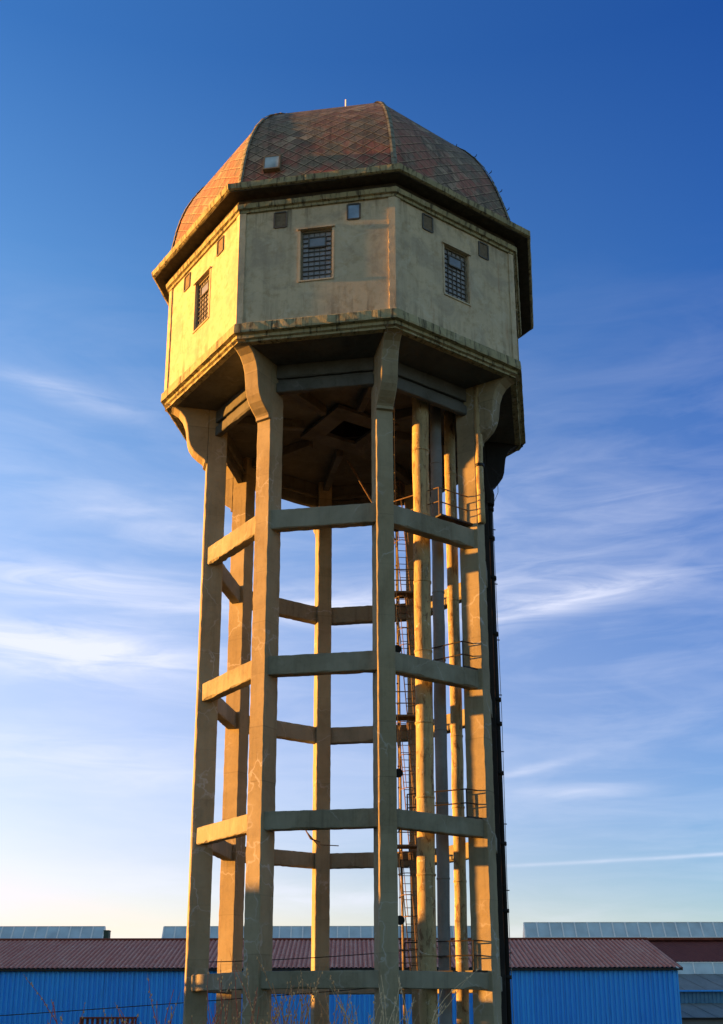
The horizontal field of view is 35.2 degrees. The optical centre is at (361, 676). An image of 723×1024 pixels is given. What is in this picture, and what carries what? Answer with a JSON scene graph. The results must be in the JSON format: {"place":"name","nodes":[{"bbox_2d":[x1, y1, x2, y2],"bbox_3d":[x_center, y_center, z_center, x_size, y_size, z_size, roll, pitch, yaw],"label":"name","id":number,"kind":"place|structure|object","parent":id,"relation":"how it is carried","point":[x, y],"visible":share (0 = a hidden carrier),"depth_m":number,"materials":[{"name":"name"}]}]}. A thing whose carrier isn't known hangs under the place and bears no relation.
{"place":"outdoors","nodes":[
{"label":"outdoors","id":0,"kind":"place"},
{"bbox_2d":[0,937,682,1023],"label":"warehouse","id":1,"kind":"structure","parent":0,"point":[618,980],"depth_m":85.36,"materials":[{"name":"blue metal"}]},
{"bbox_2d":[79,1017,136,1023],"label":"fence","id":2,"kind":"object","parent":1,"relation":"in","point":[87,1018],"depth_m":84.31,"materials":[{"name":"black metal"}]},
{"bbox_2d":[0,922,722,1023],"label":"factory hall","id":3,"kind":"structure","parent":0,"point":[694,950],"depth_m":130.22,"materials":[{"name":"blue metal"}]},
{"bbox_2d":[0,0,722,937],"label":"sky","id":4,"kind":"structure","parent":0,"point":[598,124],"materials":[{"name":"blue"}]},
{"label":"ground","id":5,"kind":"structure","parent":0,"visible":0},
{"bbox_2d":[24,975,138,1023],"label":"shrub","id":6,"kind":"object","parent":5,"relation":"on","point":[60,1016],"visible":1,"depth_m":12.60,"materials":[{"name":"red plant"}]},
{"bbox_2d":[116,972,219,1023],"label":"shrub","id":7,"kind":"object","parent":5,"relation":"on","point":[167,1008],"visible":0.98,"depth_m":12.78,"materials":[{"name":"red plant"}]},
{"bbox_2d":[191,953,293,1023],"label":"shrub","id":8,"kind":"object","parent":5,"relation":"on","point":[225,1008],"visible":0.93,"depth_m":13.29,"materials":[{"name":"red plant"}]},
{"bbox_2d":[234,956,328,1023],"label":"shrub","id":9,"kind":"object","parent":5,"relation":"on","point":[277,1010],"visible":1,"depth_m":12.68,"materials":[{"name":"brown plant"}]},
{"bbox_2d":[290,970,358,1023],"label":"shrub","id":10,"kind":"object","parent":5,"relation":"on","point":[344,1020],"visible":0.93,"depth_m":13.07,"materials":[{"name":"brown plant"}]},
{"bbox_2d":[152,99,533,1023],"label":"water tower","id":11,"kind":"structure","parent":5,"relation":"on","point":[346,293],"depth_m":38.20,"materials":[{"name":"concrete"},{"name":"clay tile"},{"name":"black metal"}]},
{"bbox_2d":[192,266,211,333],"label":"window","id":12,"kind":"structure","parent":11,"relation":"in","point":[203,301],"depth_m":40.32,"materials":[{"name":"grey glass"}]},
{"bbox_2d":[298,224,334,282],"bbox_3d":[-1.504,-13.982,37.710,1.256,2.070,0.424,0,-17,-1],"label":"window","id":13,"kind":"structure","parent":11,"relation":"in","point":[317,247],"depth_m":37.80,"materials":[{"name":"grey glass"}]},
{"bbox_2d":[211,943,470,961],"bbox_3d":[-0.659,9.133,37.681,9.742,0.758,0.032,4,-17,-13],"label":"overhead cable","id":14,"kind":"object","parent":11,"relation":"attached to","point":[315,957],"visible":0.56,"depth_m":37.42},
{"bbox_2d":[442,240,471,305],"bbox_3d":[3.258,-13.686,38.740,1.085,2.070,0.849,0,-17,-1],"label":"window","id":15,"kind":"structure","parent":11,"relation":"in","point":[454,263],"depth_m":38.86,"materials":[{"name":"grey glass"}]},
{"bbox_2d":[330,968,478,1023],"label":"shrub","id":16,"kind":"object","parent":5,"relation":"on","point":[435,1011],"visible":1,"depth_m":12.76,"materials":[{"name":"brown plant"}]},
{"bbox_3d":[-21.412,10.776,37.669,0.280,4.900,1.200,0,-17,-1],"label":"utility pole","id":17,"kind":"object","parent":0,"visible":0},
{"bbox_2d":[0,989,358,1015],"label":"overhead cable","id":18,"kind":"object","parent":17,"relation":"attached to","point":[160,1004],"visible":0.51,"depth_m":37.38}
]}

